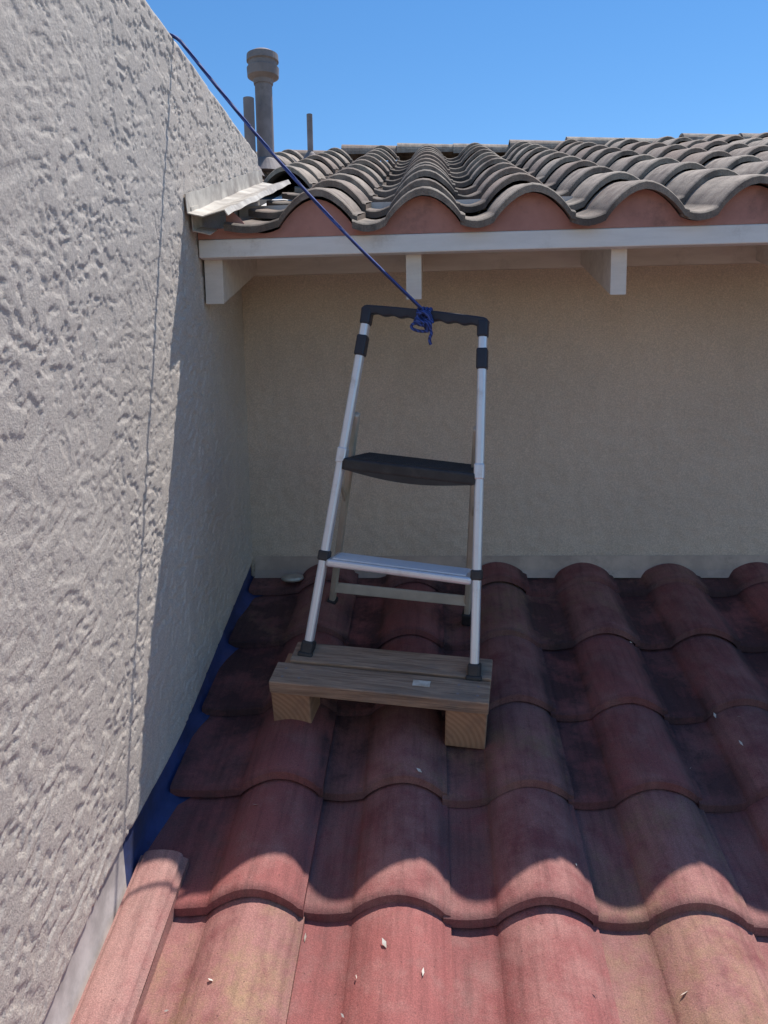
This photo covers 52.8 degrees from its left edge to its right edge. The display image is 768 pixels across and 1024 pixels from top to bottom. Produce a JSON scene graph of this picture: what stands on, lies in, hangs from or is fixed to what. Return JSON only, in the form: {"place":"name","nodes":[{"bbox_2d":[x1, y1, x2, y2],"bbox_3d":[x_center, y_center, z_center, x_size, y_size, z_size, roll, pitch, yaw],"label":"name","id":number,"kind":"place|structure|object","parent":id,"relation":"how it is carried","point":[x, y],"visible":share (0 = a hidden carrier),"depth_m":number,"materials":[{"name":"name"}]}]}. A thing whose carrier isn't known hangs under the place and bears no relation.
{"place":"outdoors","nodes":[
{"label":"outdoors","id":0,"kind":"place"},
{"bbox_2d":[146,0,767,160],"label":"sky","id":1,"kind":"structure","parent":0,"point":[366,72],"materials":[{"name":"blue"}]},
{"bbox_3d":[1.873,1.129,0.987,4.800,1.205,3.620,0,8,4],"label":"lower roof deck","id":2,"kind":"object","parent":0,"visible":0},
{"bbox_2d":[136,562,767,1023],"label":"tile roof","id":3,"kind":"structure","parent":2,"relation":"on","point":[620,766],"depth_m":1.79,"materials":[{"name":"red concrete"}]},
{"bbox_2d":[43,845,126,1023],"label":"pale wall flashing","id":4,"kind":"object","parent":3,"relation":"attached to","point":[80,966],"depth_m":1.49,"materials":[{"name":"white metal"}]},
{"bbox_2d":[70,850,188,1023],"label":"roof edge tile","id":5,"kind":"object","parent":3,"relation":"attached to","point":[115,984],"visible":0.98,"depth_m":1.52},
{"bbox_2d":[123,566,262,886],"bbox_3d":[-0.475,0.466,2.237,0.099,0.578,1.227,0,8,4],"label":"blue wall flashing","id":6,"kind":"object","parent":3,"relation":"attached to","point":[162,802],"depth_m":1.93,"materials":[{"name":"blue metal"}]},
{"bbox_2d":[281,573,303,581],"bbox_3d":[-0.324,0.230,2.742,0.080,0.022,0.080,0,8,4],"label":"metal cap","id":7,"kind":"object","parent":3,"relation":"on","point":[293,577],"visible":1,"depth_m":2.72,"materials":[{"name":"silver metal"}]},
{"bbox_2d":[269,642,492,748],"bbox_3d":[-0.003,0.489,2.084,0.581,0.235,0.215,1,8,10],"label":"wooden riser","id":8,"kind":"object","parent":3,"relation":"on","point":[300,686],"visible":0.94,"depth_m":2.02,"materials":[{"name":"brown wood"}]},
{"bbox_2d":[297,305,489,680],"bbox_3d":[0.032,-0.086,2.247,0.522,0.985,0.612,0,8,4],"label":"step ladder","id":9,"kind":"object","parent":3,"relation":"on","point":[407,470],"visible":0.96,"depth_m":2.08,"materials":[{"name":"metal"}]},
{"bbox_2d":[165,642,742,1016],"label":"leaf litter","id":10,"kind":"object","parent":3,"relation":"on","point":[383,940],"visible":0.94,"depth_m":1.50,"materials":[{"name":"beige plant"}]},
{"bbox_2d":[254,555,767,577],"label":"base flashing","id":11,"kind":"object","parent":3,"relation":"on","point":[713,566],"visible":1,"depth_m":2.75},
{"bbox_2d":[242,264,767,576],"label":"back wall stucco","id":12,"kind":"object","parent":2,"relation":"on","point":[633,421],"visible":0.86,"depth_m":2.69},
{"bbox_3d":[0.863,1.259,5.545,7.400,5.300,4.500,0,8,4],"label":"rear house body","id":13,"kind":"object","parent":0,"visible":0},
{"bbox_2d":[259,156,531,205],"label":"roof slope","id":14,"kind":"structure","parent":13,"relation":"on","point":[390,164],"depth_m":5.05,"materials":[{"name":"tile"}]},
{"bbox_2d":[224,132,767,232],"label":"tile roof","id":15,"kind":"structure","parent":14,"relation":"on","point":[708,177],"depth_m":2.70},
{"bbox_2d":[184,169,290,216],"bbox_3d":[-0.444,-1.053,2.518,0.116,0.397,0.981,0,8,4],"label":"step flashing","id":16,"kind":"object","parent":15,"relation":"attached to","point":[228,197],"visible":1,"depth_m":2.39,"materials":[{"name":"paint"}]},
{"bbox_2d":[190,205,216,234],"bbox_3d":[-0.495,-0.807,2.137,0.051,0.102,0.091,0,8,4],"label":"flashing end tab","id":17,"kind":"object","parent":16,"relation":"attached to","point":[197,224],"visible":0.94,"depth_m":2.13,"materials":[{"name":"paint"}]},
{"bbox_2d":[246,48,280,174],"bbox_3d":[-0.587,-1.937,3.806,0.200,0.605,0.200,0,8,4],"label":"vent pipe","id":18,"kind":"object","parent":15,"relation":"on","point":[262,71],"visible":0.89,"depth_m":3.76,"materials":[{"name":"grey metal"}]},
{"bbox_2d":[259,169,320,204],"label":"roof deck rear","id":19,"kind":"structure","parent":15,"relation":"attached to","point":[263,200],"depth_m":3.52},
{"bbox_2d":[243,96,265,178],"bbox_3d":[-0.645,-1.781,3.731,0.140,0.400,0.140,0,8,4],"label":"vent pipe","id":20,"kind":"object","parent":19,"relation":"on","point":[249,113],"visible":0.3,"depth_m":3.70,"materials":[{"name":"grey metal"}]},
{"bbox_2d":[303,113,314,158],"bbox_3d":[-0.454,-2.276,4.761,0.120,0.320,0.120,0,8,4],"label":"vent pipe","id":21,"kind":"object","parent":15,"relation":"on","point":[309,135],"visible":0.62,"depth_m":4.74,"materials":[{"name":"grey metal"}]},
{"bbox_2d":[199,224,767,259],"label":"fascia","id":22,"kind":"structure","parent":15,"relation":"attached to","point":[547,240],"depth_m":2.13,"materials":[{"name":"white paint"}]},
{"bbox_2d":[198,185,767,239],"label":"bird stop","id":23,"kind":"object","parent":22,"relation":"on","point":[538,211],"visible":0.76,"depth_m":2.12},
{"bbox_2d":[239,196,762,275],"bbox_3d":[1.932,-0.943,2.510,4.854,0.228,0.034,0,8,4],"label":"eave blocking","id":24,"kind":"object","parent":15,"relation":"attached to","point":[674,256],"visible":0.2,"depth_m":2.60,"materials":[{"name":"beige paint"}]},
{"bbox_2d":[204,238,256,303],"bbox_3d":[-0.475,-0.796,2.446,0.052,0.325,0.474,0,8,4],"label":"rafter tail","id":25,"kind":"object","parent":24,"relation":"attached to","point":[226,280],"visible":0.57,"depth_m":2.25},
{"bbox_2d":[406,233,422,299],"bbox_3d":[0.098,-0.799,2.409,0.043,0.325,0.474,0,8,4],"label":"rafter tail","id":26,"kind":"object","parent":24,"relation":"attached to","point":[414,271],"visible":0.57,"depth_m":2.19},
{"bbox_2d":[581,228,626,294],"bbox_3d":[0.666,-0.802,2.373,0.043,0.325,0.474,0,8,4],"label":"rafter tail","id":27,"kind":"object","parent":24,"relation":"attached to","point":[606,269],"visible":0.57,"depth_m":2.18},
{"bbox_2d":[756,223,767,264],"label":"rafter tail","id":28,"kind":"object","parent":24,"relation":"attached to","point":[761,253],"visible":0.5,"depth_m":2.50},
{"bbox_2d":[256,133,763,160],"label":"ridge cap tiles","id":29,"kind":"object","parent":15,"relation":"on","point":[404,151],"visible":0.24,"depth_m":4.95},
{"bbox_2d":[220,160,698,232],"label":"roof deck","id":30,"kind":"structure","parent":13,"relation":"on","point":[453,212],"depth_m":3.14,"materials":[{"name":"white paint"}]},
{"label":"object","id":31,"kind":"object","parent":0,"visible":0},
{"bbox_2d":[0,0,258,1023],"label":"side wall stucco","id":32,"kind":"object","parent":31,"relation":"attached to","point":[126,550],"visible":0.81,"depth_m":1.53,"materials":[{"name":"beige paint"}]},
{"bbox_2d":[169,33,433,344],"bbox_3d":[-0.350,-0.839,2.033,0.960,0.807,0.080,0,8,4],"label":"blue rope","id":33,"kind":"object","parent":31,"relation":"attached to","point":[423,313],"visible":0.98,"depth_m":2.02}
]}

